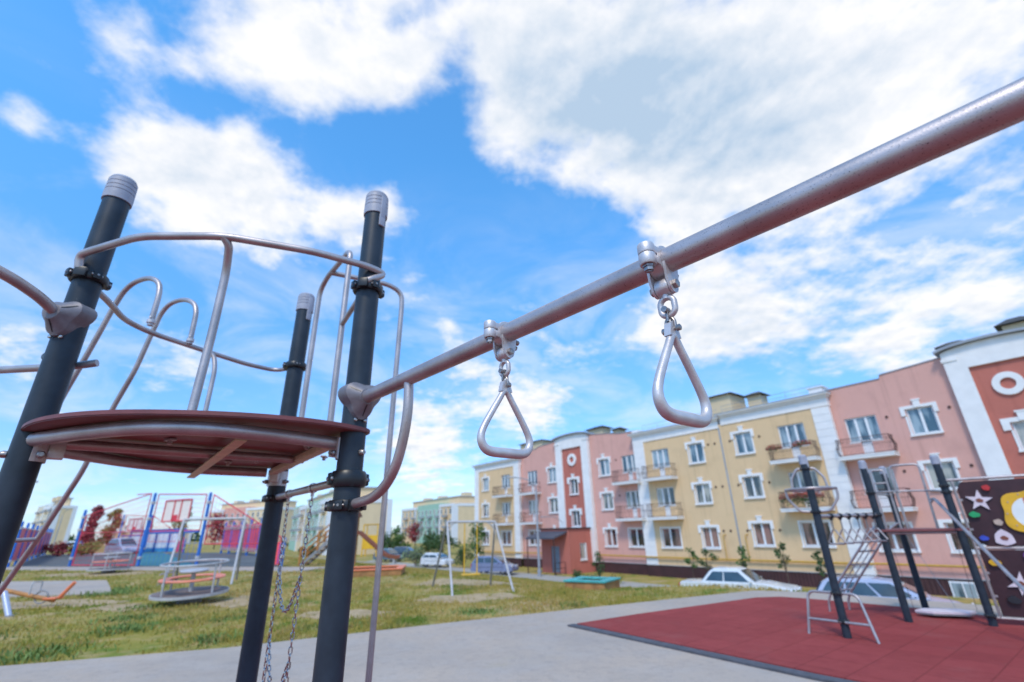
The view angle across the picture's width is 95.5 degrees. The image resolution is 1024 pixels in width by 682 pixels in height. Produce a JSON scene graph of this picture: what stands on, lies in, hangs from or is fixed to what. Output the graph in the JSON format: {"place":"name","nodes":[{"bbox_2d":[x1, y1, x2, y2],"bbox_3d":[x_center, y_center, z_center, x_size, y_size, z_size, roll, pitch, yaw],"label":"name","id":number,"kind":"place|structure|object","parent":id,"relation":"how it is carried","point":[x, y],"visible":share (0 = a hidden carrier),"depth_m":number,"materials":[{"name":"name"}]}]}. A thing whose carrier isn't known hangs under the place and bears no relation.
{"place":"outdoors","nodes":[
{"label":"outdoors","id":0,"kind":"place"},
{"bbox_2d":[11,552,277,566],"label":"court floor","id":1,"kind":"structure","parent":0,"point":[248,560],"depth_m":36.27,"materials":[{"name":"grey rubber"}]},
{"bbox_2d":[7,521,53,566],"bbox_3d":[-44.710,18.983,43.721,0.276,2.880,35.180,16,-28,-37],"label":"court fence","id":2,"kind":"object","parent":1,"relation":"on","point":[19,550],"visible":0.69,"depth_m":36.94,"materials":[{"name":"metal"}]},
{"bbox_2d":[104,538,140,554],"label":"parked car","id":3,"kind":"object","parent":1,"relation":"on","point":[116,541],"visible":0.73,"depth_m":50.34,"materials":[{"name":"silver metal"}]},
{"bbox_2d":[68,492,286,566],"bbox_3d":[-20.307,11.292,28.088,17.542,4.254,0.681,-9,-23,18],"label":"court fence","id":4,"kind":"object","parent":1,"relation":"on","point":[179,510],"visible":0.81,"depth_m":28.27,"materials":[{"name":"metal"}]},
{"bbox_2d":[220,519,261,556],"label":"court fence","id":5,"kind":"object","parent":1,"relation":"on","point":[246,548],"visible":0.82,"depth_m":40.98,"materials":[{"name":"metal"}]},
{"bbox_2d":[133,553,193,565],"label":"court floor","id":6,"kind":"structure","parent":0,"point":[155,559],"depth_m":34.83,"materials":[{"name":"teal rubber"}]},
{"bbox_2d":[6,567,324,571],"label":"court path","id":7,"kind":"structure","parent":0,"point":[292,569],"depth_m":25.15,"materials":[{"name":"concrete"}]},
{"bbox_2d":[400,492,474,543],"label":"apartment building","id":8,"kind":"structure","parent":0,"point":[432,515],"depth_m":147.43,"materials":[{"name":"paint"}]},
{"bbox_2d":[0,534,998,665],"bbox_3d":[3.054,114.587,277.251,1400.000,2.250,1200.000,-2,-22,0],"label":"ground","id":9,"kind":"structure","parent":0,"point":[135,638],"depth_m":11.28,"materials":[{"name":"plant"}]},
{"bbox_2d":[1,590,13,616],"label":"balance post","id":10,"kind":"object","parent":9,"relation":"on","point":[7,610],"visible":0.85,"depth_m":10.83,"materials":[{"name":"silver metal"}]},
{"bbox_2d":[4,581,76,603],"bbox_3d":[-13.899,6.348,12.090,4.720,1.149,0.309,1,-22,-7],"label":"seesaw","id":11,"kind":"object","parent":9,"relation":"on","point":[40,597],"visible":1,"depth_m":12.13,"materials":[{"name":"orange paint"}]},
{"bbox_2d":[31,496,77,546],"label":"apartment building","id":12,"kind":"structure","parent":9,"relation":"on","point":[66,524],"depth_m":139.64,"materials":[{"name":"paint"}]},
{"bbox_2d":[0,580,110,597],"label":"concrete slab","id":13,"kind":"structure","parent":9,"relation":"on","point":[55,588],"depth_m":16.72,"materials":[{"name":"concrete"}]},
{"bbox_2d":[0,599,129,609],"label":"bare sand","id":14,"kind":"structure","parent":9,"relation":"on","point":[32,604],"depth_m":12.60,"materials":[{"name":"sand"}]},
{"bbox_2d":[46,541,85,555],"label":"shrub","id":15,"kind":"object","parent":9,"relation":"on","point":[57,549],"visible":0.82,"depth_m":48.97,"materials":[{"name":"red plant"}]},
{"bbox_2d":[65,541,103,555],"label":"shrub","id":16,"kind":"object","parent":9,"relation":"on","point":[86,548],"visible":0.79,"depth_m":48.52,"materials":[{"name":"orange plant"}]},
{"bbox_2d":[80,505,104,542],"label":"tree","id":17,"kind":"object","parent":9,"relation":"on","point":[96,509],"visible":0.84,"depth_m":55.31,"materials":[{"name":"red plant"}]},
{"bbox_2d":[36,571,155,576],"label":"bare sand","id":18,"kind":"structure","parent":9,"relation":"on","point":[98,574],"depth_m":22.89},
{"bbox_2d":[86,552,131,572],"bbox_3d":[-20.456,11.336,23.681,1.758,0.988,1.758,-7,-22,14],"label":"merry go round","id":19,"kind":"object","parent":18,"relation":"on","point":[109,568],"visible":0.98,"depth_m":23.48,"materials":[{"name":"grey paint"}]},
{"bbox_2d":[99,508,123,552],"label":"tree","id":20,"kind":"object","parent":9,"relation":"on","point":[117,525],"visible":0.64,"depth_m":57.87,"materials":[{"name":"orange plant"}]},
{"bbox_2d":[88,603,150,611],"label":"bare sand","id":21,"kind":"structure","parent":9,"relation":"on","point":[114,607],"depth_m":11.63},
{"bbox_2d":[81,514,186,553],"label":"court fence","id":22,"kind":"object","parent":9,"relation":"on","point":[141,526],"visible":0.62,"depth_m":53.59,"materials":[{"name":"metal"}]},
{"bbox_2d":[104,524,192,544],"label":"apartment building","id":23,"kind":"structure","parent":9,"relation":"on","point":[188,535],"depth_m":166.73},
{"bbox_2d":[130,528,186,552],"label":"site hoarding","id":24,"kind":"object","parent":9,"relation":"on","point":[159,546],"visible":0.43,"depth_m":54.82,"materials":[{"name":"blue paint"}]},
{"bbox_2d":[148,558,229,604],"bbox_3d":[-8.453,6.383,12.289,1.758,0.988,1.758,9,-22,-28],"label":"merry go round","id":25,"kind":"object","parent":9,"relation":"on","point":[191,593],"visible":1,"depth_m":12.09,"materials":[{"name":"grey paint"}]},
{"bbox_2d":[161,517,246,587],"bbox_3d":[-11.507,7.938,17.657,2.204,2.285,2.995,8,-24,-23],"label":"swing","id":26,"kind":"object","parent":9,"relation":"on","point":[240,545],"visible":0.94,"depth_m":17.80,"materials":[{"name":"white paint"}]},
{"bbox_2d":[205,512,226,548],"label":"tree","id":27,"kind":"object","parent":9,"relation":"on","point":[217,524],"visible":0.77,"depth_m":67.54,"materials":[{"name":"red plant"}]},
{"bbox_2d":[67,525,400,542],"bbox_3d":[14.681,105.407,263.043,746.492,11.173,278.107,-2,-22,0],"label":"distant woods","id":28,"kind":"object","parent":9,"relation":"on","point":[396,530],"visible":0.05,"depth_m":273.36,"materials":[{"name":"green plant"}]},
{"bbox_2d":[194,595,277,607],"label":"bare sand","id":29,"kind":"structure","parent":9,"relation":"on","point":[242,600],"depth_m":11.94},
{"bbox_2d":[202,499,297,543],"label":"apartment building","id":30,"kind":"structure","parent":9,"relation":"on","point":[253,508],"depth_m":167.88,"materials":[{"name":"paint"}]},
{"bbox_2d":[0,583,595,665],"bbox_3d":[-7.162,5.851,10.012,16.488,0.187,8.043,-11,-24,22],"label":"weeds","id":31,"kind":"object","parent":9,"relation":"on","point":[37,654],"visible":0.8,"depth_m":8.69,"materials":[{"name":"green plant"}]},
{"bbox_2d":[288,487,392,554],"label":"apartment building","id":32,"kind":"structure","parent":9,"relation":"on","point":[320,519],"depth_m":92.54,"materials":[{"name":"paint"}]},
{"bbox_2d":[296,609,391,619],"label":"bare sand","id":33,"kind":"structure","parent":9,"relation":"on","point":[359,612],"depth_m":9.83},
{"bbox_2d":[298,511,399,565],"bbox_3d":[-8.821,10.796,25.670,5.361,2.960,1.290,-3,-22,3],"label":"wooden slide","id":34,"kind":"object","parent":9,"relation":"on","point":[368,539],"visible":0.47,"depth_m":25.38,"materials":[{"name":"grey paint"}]},
{"bbox_2d":[361,524,378,556],"bbox_3d":[-10.025,14.216,33.194,1.070,2.140,0.870,-2,-22,0],"label":"play box","id":35,"kind":"object","parent":9,"relation":"on","point":[366,544],"visible":0.68,"depth_m":32.80,"materials":[{"name":"yellow plastic"}]},
{"bbox_2d":[353,565,405,576],"bbox_3d":[-5.601,9.425,18.797,2.430,0.486,1.980,1,-22,-7],"label":"sandbox","id":36,"kind":"object","parent":9,"relation":"on","point":[369,571],"visible":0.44,"depth_m":18.06,"materials":[{"name":"orange paint"}]},
{"bbox_2d":[374,532,396,549],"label":"shrub","id":37,"kind":"object","parent":9,"relation":"on","point":[388,543],"visible":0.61,"depth_m":84.87,"materials":[{"name":"green plant"}]},
{"bbox_2d":[392,533,411,546],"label":"shrub","id":38,"kind":"object","parent":9,"relation":"on","point":[399,539],"visible":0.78,"depth_m":89.06,"materials":[{"name":"green plant"}]},
{"bbox_2d":[400,545,425,566],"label":"shrub","id":39,"kind":"object","parent":9,"relation":"on","point":[415,552],"visible":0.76,"depth_m":53.55,"materials":[{"name":"green plant"}]},
{"bbox_2d":[406,521,421,548],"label":"tree","id":40,"kind":"object","parent":9,"relation":"on","point":[413,530],"visible":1,"depth_m":85.94,"materials":[{"name":"red plant"}]},
{"bbox_2d":[418,530,443,552],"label":"shrub","id":41,"kind":"object","parent":9,"relation":"on","point":[431,538],"visible":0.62,"depth_m":82.91,"materials":[{"name":"green plant"}]},
{"bbox_2d":[424,531,460,552],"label":"shrub","id":42,"kind":"object","parent":9,"relation":"on","point":[437,546],"visible":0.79,"depth_m":79.29,"materials":[{"name":"green plant"}]},
{"bbox_2d":[454,544,474,567],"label":"shrub","id":43,"kind":"object","parent":9,"relation":"on","point":[461,556],"visible":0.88,"depth_m":50.59,"materials":[{"name":"green plant"}]},
{"bbox_2d":[412,579,520,585],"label":"bare sand","id":44,"kind":"structure","parent":9,"relation":"on","point":[458,582],"depth_m":15.09,"materials":[{"name":"sand"}]},
{"bbox_2d":[415,592,524,602],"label":"bare sand","id":45,"kind":"structure","parent":9,"relation":"on","point":[480,597],"depth_m":11.67,"materials":[{"name":"sand"}]},
{"bbox_2d":[432,520,514,595],"bbox_3d":[-1.211,6.311,13.721,1.760,1.895,2.501,7,-23,-20],"label":"swing","id":46,"kind":"object","parent":9,"relation":"on","point":[447,527],"visible":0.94,"depth_m":13.74,"materials":[{"name":"white paint"}]},
{"bbox_2d":[466,523,487,556],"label":"young tree","id":47,"kind":"object","parent":9,"relation":"on","point":[481,534],"visible":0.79,"depth_m":47.57,"materials":[{"name":"green plant"}]},
{"bbox_2d":[294,555,670,586],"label":"lane","id":48,"kind":"structure","parent":9,"relation":"on","point":[551,577],"depth_m":40.07,"materials":[{"name":"asphalt"}]},
{"bbox_2d":[373,548,403,561],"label":"parked car","id":49,"kind":"object","parent":48,"relation":"on","point":[391,551],"visible":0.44,"depth_m":63.17,"materials":[{"name":"metal"}]},
{"bbox_2d":[420,553,454,566],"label":"parked car","id":50,"kind":"object","parent":48,"relation":"on","point":[426,559],"visible":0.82,"depth_m":51.50,"materials":[{"name":"white metal"}]},
{"bbox_2d":[470,555,518,574],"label":"parked car","id":51,"kind":"object","parent":48,"relation":"on","point":[484,564],"visible":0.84,"depth_m":41.41,"materials":[{"name":"blue metal"}]},
{"bbox_2d":[506,476,540,576],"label":"street lamp","id":52,"kind":"object","parent":48,"relation":"on","point":[538,555],"visible":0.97,"depth_m":40.25,"materials":[{"name":"metal"}]},
{"bbox_2d":[678,566,801,591],"bbox_3d":[10.056,10.864,20.680,4.850,1.467,2.000,-18,-27,35],"label":"parked car","id":53,"kind":"object","parent":48,"relation":"on","point":[739,576],"visible":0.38,"depth_m":20.33,"materials":[{"name":"white metal"}]},
{"bbox_2d":[816,575,973,603],"bbox_3d":[14.341,9.818,17.643,4.850,1.517,2.000,-19,-28,37],"label":"parked car","id":54,"kind":"object","parent":48,"relation":"on","point":[874,586],"visible":0.18,"depth_m":17.48,"materials":[{"name":"silver metal"}]},
{"bbox_2d":[563,576,620,589],"bbox_3d":[2.363,7.209,13.566,1.300,0.486,1.230,-15,-25,29],"label":"sandbox","id":55,"kind":"object","parent":9,"relation":"on","point":[589,582],"visible":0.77,"depth_m":13.28,"materials":[{"name":"teal paint"}]},
{"bbox_2d":[590,551,604,575],"bbox_3d":[6.459,16.949,34.765,1.053,2.332,0.861,-15,-26,30],"label":"shrub","id":56,"kind":"object","parent":9,"relation":"on","point":[600,567],"visible":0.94,"depth_m":34.78,"materials":[{"name":"green plant"}]},
{"bbox_2d":[683,547,697,577],"bbox_3d":[11.641,14.772,30.092,0.979,2.620,0.867,19,-30,-41],"label":"young tree","id":57,"kind":"object","parent":9,"relation":"on","point":[688,560],"visible":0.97,"depth_m":30.35,"materials":[{"name":"green plant"}]},
{"bbox_2d":[696,548,719,570],"bbox_3d":[12.546,14.573,29.623,1.460,2.593,1.019,13,-26,-31],"label":"young tree","id":58,"kind":"object","parent":9,"relation":"on","point":[706,565],"visible":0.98,"depth_m":29.82,"materials":[{"name":"green plant"}]},
{"bbox_2d":[735,545,749,566],"bbox_3d":[13.920,13.680,27.704,0.820,2.748,1.094,-2,-22,0],"label":"young tree","id":59,"kind":"object","parent":9,"relation":"on","point":[744,563],"visible":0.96,"depth_m":27.98,"materials":[{"name":"green plant"}]},
{"bbox_2d":[471,316,1023,599],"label":"apartment building","id":60,"kind":"structure","parent":9,"relation":"on","point":[657,501],"depth_m":31.57,"materials":[{"name":"yellow paint"}]},
{"bbox_2d":[501,530,511,545],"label":"window","id":61,"kind":"structure","parent":60,"relation":"in","point":[507,534],"depth_m":52.68,"materials":[{"name":"white plastic"}]},
{"bbox_2d":[527,470,537,485],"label":"window","id":62,"kind":"structure","parent":60,"relation":"in","point":[532,475],"depth_m":51.99,"materials":[{"name":"white plastic"}]},
{"bbox_2d":[546,463,556,483],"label":"window","id":63,"kind":"structure","parent":60,"relation":"in","point":[552,478],"depth_m":49.66,"materials":[{"name":"white plastic"}]},
{"bbox_2d":[547,493,558,513],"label":"window","id":64,"kind":"structure","parent":60,"relation":"in","point":[553,499],"depth_m":48.52,"materials":[{"name":"white plastic"}]},
{"bbox_2d":[551,546,560,572],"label":"entrance door","id":65,"kind":"structure","parent":60,"relation":"in","point":[557,553],"depth_m":42.33,"materials":[{"name":"grey metal"}]},
{"bbox_2d":[567,474,579,495],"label":"window","id":66,"kind":"structure","parent":60,"relation":"in","point":[574,489],"depth_m":46.50,"materials":[{"name":"white plastic"}]},
{"bbox_2d":[569,505,581,527],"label":"window","id":67,"kind":"structure","parent":60,"relation":"in","point":[577,512],"depth_m":45.40,"materials":[{"name":"white plastic"}]},
{"bbox_2d":[580,543,587,560],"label":"window","id":68,"kind":"structure","parent":60,"relation":"in","point":[582,545],"depth_m":42.22,"materials":[{"name":"white plastic"}]},
{"bbox_2d":[596,454,610,476],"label":"window","id":69,"kind":"structure","parent":60,"relation":"in","point":[605,470],"depth_m":44.27,"materials":[{"name":"white plastic"}]},
{"bbox_2d":[599,488,614,510],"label":"window","id":70,"kind":"structure","parent":60,"relation":"in","point":[608,501],"depth_m":43.11,"materials":[{"name":"white plastic"}]},
{"bbox_2d":[602,523,617,547],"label":"window","id":71,"kind":"structure","parent":60,"relation":"in","point":[611,532],"depth_m":41.95,"materials":[{"name":"white plastic"}]},
{"bbox_2d":[621,454,635,472],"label":"window","id":72,"kind":"structure","parent":60,"relation":"in","point":[628,462],"depth_m":42.16,"materials":[{"name":"white plastic"}]},
{"bbox_2d":[625,490,639,508],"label":"window","id":73,"kind":"structure","parent":60,"relation":"in","point":[632,497],"depth_m":41.00,"materials":[{"name":"white plastic"}]},
{"bbox_2d":[628,527,644,547],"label":"window","id":74,"kind":"structure","parent":60,"relation":"in","point":[636,534],"depth_m":39.86,"materials":[{"name":"white plastic"}]},
{"bbox_2d":[651,448,670,468],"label":"window","id":75,"kind":"structure","parent":60,"relation":"in","point":[660,456],"depth_m":39.23,"materials":[{"name":"white plastic"}]},
{"bbox_2d":[656,487,675,506],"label":"window","id":76,"kind":"structure","parent":60,"relation":"in","point":[665,495],"depth_m":38.09,"materials":[{"name":"white plastic"}]},
{"bbox_2d":[660,527,683,548],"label":"window","id":77,"kind":"structure","parent":60,"relation":"in","point":[672,538],"depth_m":36.91,"materials":[{"name":"white plastic"}]},
{"bbox_2d":[684,437,706,464],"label":"window","id":78,"kind":"structure","parent":60,"relation":"in","point":[696,448],"depth_m":36.81,"materials":[{"name":"white plastic"}]},
{"bbox_2d":[691,477,713,504],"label":"window","id":79,"kind":"structure","parent":60,"relation":"in","point":[703,488],"depth_m":35.65,"materials":[{"name":"white plastic"}]},
{"bbox_2d":[697,520,721,549],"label":"window","id":80,"kind":"structure","parent":60,"relation":"in","point":[710,532],"depth_m":34.50,"materials":[{"name":"white plastic"}]},
{"bbox_2d":[730,425,755,455],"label":"window","id":81,"kind":"structure","parent":60,"relation":"in","point":[743,438],"depth_m":34.03,"materials":[{"name":"white plastic"}]},
{"bbox_2d":[738,469,765,498],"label":"window","id":82,"kind":"structure","parent":60,"relation":"in","point":[753,483],"depth_m":32.88,"materials":[{"name":"white plastic"}]},
{"bbox_2d":[747,515,776,546],"bbox_3d":[17.074,12.970,31.707,0.290,2.000,1.720,15,-27,-35],"label":"window","id":83,"kind":"structure","parent":60,"relation":"in","point":[763,530],"depth_m":31.72,"materials":[{"name":"white plastic"}]},
{"bbox_2d":[777,422,808,448],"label":"window","id":84,"kind":"structure","parent":60,"relation":"in","point":[790,433],"depth_m":31.62,"materials":[{"name":"glass"}]},
{"bbox_2d":[778,492,824,506],"bbox_3d":[18.259,9.997,29.290,0.513,0.971,2.748,15,-27,-35],"label":"flower box","id":85,"kind":"object","parent":60,"relation":"attached to","point":[802,496],"visible":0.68,"depth_m":29.36,"materials":[{"name":"green plant"}]},
{"bbox_2d":[788,470,820,493],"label":"window","id":86,"kind":"structure","parent":60,"relation":"in","point":[798,480],"depth_m":30.59,"materials":[{"name":"white plastic"}]},
{"bbox_2d":[797,520,836,547],"bbox_3d":[19.138,12.116,29.189,0.280,1.600,1.940,15,-27,-35],"label":"window","id":87,"kind":"structure","parent":60,"relation":"in","point":[808,527],"depth_m":29.43,"materials":[{"name":"white plastic"}]},
{"bbox_2d":[844,415,883,443],"bbox_3d":[21.742,5.477,28.785,0.180,1.560,1.800,15,-27,-35],"label":"window","id":88,"kind":"structure","parent":60,"relation":"in","point":[868,426],"depth_m":28.83,"materials":[{"name":"glass"}]},
{"bbox_2d":[859,467,900,494],"bbox_3d":[21.818,8.315,27.642,0.180,1.480,1.800,15,-27,-35],"label":"window","id":89,"kind":"structure","parent":60,"relation":"in","point":[876,475],"depth_m":27.68,"materials":[{"name":"white plastic"}]},
{"bbox_2d":[872,522,921,552],"bbox_3d":[21.853,11.161,26.464,0.280,1.600,1.940,15,-27,-35],"label":"window","id":90,"kind":"structure","parent":60,"relation":"in","point":[895,539],"depth_m":26.33,"materials":[{"name":"white plastic"}]},
{"bbox_2d":[899,398,944,436],"bbox_3d":[23.503,4.346,26.683,0.290,2.080,1.720,15,-27,-35],"label":"window","id":91,"kind":"structure","parent":60,"relation":"in","point":[924,420],"depth_m":26.69,"materials":[{"name":"white plastic"}]},
{"bbox_2d":[917,453,961,490],"bbox_3d":[23.578,7.183,25.539,0.290,2.000,1.720,15,-27,-35],"label":"window","id":92,"kind":"structure","parent":60,"relation":"in","point":[949,470],"depth_m":25.54,"materials":[{"name":"white plastic"}]},
{"bbox_2d":[937,512,987,553],"bbox_3d":[23.655,10.058,24.381,0.290,2.000,1.720,15,-27,-35],"label":"window","id":93,"kind":"structure","parent":60,"relation":"in","point":[948,522],"depth_m":24.58,"materials":[{"name":"white plastic"}]},
{"bbox_2d":[948,581,978,598],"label":"basement window","id":94,"kind":"structure","parent":60,"relation":"in","point":[959,589],"depth_m":23.80,"materials":[{"name":"glass"}]},
{"bbox_2d":[999,409,1023,451],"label":"window","id":95,"kind":"structure","parent":60,"relation":"in","point":[1017,423],"depth_m":23.50,"materials":[{"name":"white plastic"}]},
{"bbox_2d":[773,542,790,583],"bbox_3d":[15.121,12.707,25.745,0.857,3.028,0.723,-2,-22,0],"label":"young tree","id":96,"kind":"object","parent":9,"relation":"on","point":[783,560],"visible":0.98,"depth_m":25.92,"materials":[{"name":"green plant"}]},
{"bbox_2d":[811,551,825,579],"bbox_3d":[16.057,12.175,23.926,1.009,2.610,0.562,10,-25,-27],"label":"young tree","id":97,"kind":"object","parent":9,"relation":"on","point":[819,561],"visible":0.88,"depth_m":24.10,"materials":[{"name":"green plant"}]},
{"bbox_2d":[0,590,1021,681],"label":"path","id":98,"kind":"structure","parent":0,"point":[545,647],"depth_m":6.19,"materials":[{"name":"concrete"}]},
{"bbox_2d":[567,623,856,681],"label":"kerb","id":99,"kind":"structure","parent":98,"relation":"on","point":[789,671],"depth_m":5.78,"materials":[{"name":"concrete"}]},
{"bbox_2d":[577,597,1023,681],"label":"rubber surface","id":100,"kind":"object","parent":98,"relation":"on","point":[920,648],"visible":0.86,"depth_m":6.48,"materials":[{"name":"red rubber"}]},
{"bbox_2d":[784,455,1023,643],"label":"climbing frame","id":101,"kind":"object","parent":100,"relation":"on","point":[960,530],"visible":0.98,"depth_m":7.51,"materials":[{"name":"grey metal"}]},
{"bbox_2d":[828,513,845,544],"bbox_3d":[4.981,2.909,7.197,0.060,0.455,0.264,11,-25,-28],"label":"trapeze handle","id":102,"kind":"object","parent":101,"relation":"hanging from","point":[831,519],"visible":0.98,"depth_m":7.19,"materials":[{"name":"metal"}]},
{"bbox_2d":[888,534,976,616],"bbox_3d":[7.191,3.924,7.896,0.854,1.255,1.402,-20,-28,38],"label":"hanging board","id":103,"kind":"object","parent":101,"relation":"hanging from","point":[945,612],"visible":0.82,"depth_m":7.64,"materials":[{"name":"grey paint"}]},
{"bbox_2d":[937,474,1023,620],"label":"climbing wall","id":104,"kind":"structure","parent":100,"relation":"on","point":[991,518],"depth_m":7.29,"materials":[{"name":"black plastic"}]},
{"bbox_2d":[0,0,1023,540],"label":"sky","id":105,"kind":"structure","parent":0,"point":[522,153],"materials":[{"name":"blue"}]},
{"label":"rubber surface","id":106,"kind":"structure","parent":0,"visible":0},
{"bbox_2d":[0,77,1023,681],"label":"play tower","id":107,"kind":"structure","parent":106,"relation":"on","point":[192,441],"depth_m":1.93,"materials":[{"name":"grey metal"}]},
{"bbox_2d":[262,483,316,681],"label":"chain ladder","id":108,"kind":"object","parent":107,"relation":"hanging from","point":[279,574],"visible":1,"depth_m":2.33,"materials":[{"name":"metal"}]},
{"bbox_2d":[477,320,532,458],"bbox_3d":[-0.020,0.133,1.348,0.068,0.405,0.188,-16,-26,32],"label":"hanging ring","id":109,"kind":"object","parent":107,"relation":"hanging from","point":[504,349],"visible":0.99,"depth_m":1.34,"materials":[{"name":"metal"}]},
{"bbox_2d":[637,241,711,427],"bbox_3d":[0.339,-0.022,0.987,0.068,0.405,0.188,-16,-26,32],"label":"hanging ring","id":110,"kind":"object","parent":107,"relation":"hanging from","point":[664,282],"visible":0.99,"depth_m":0.98,"materials":[{"name":"metal"}]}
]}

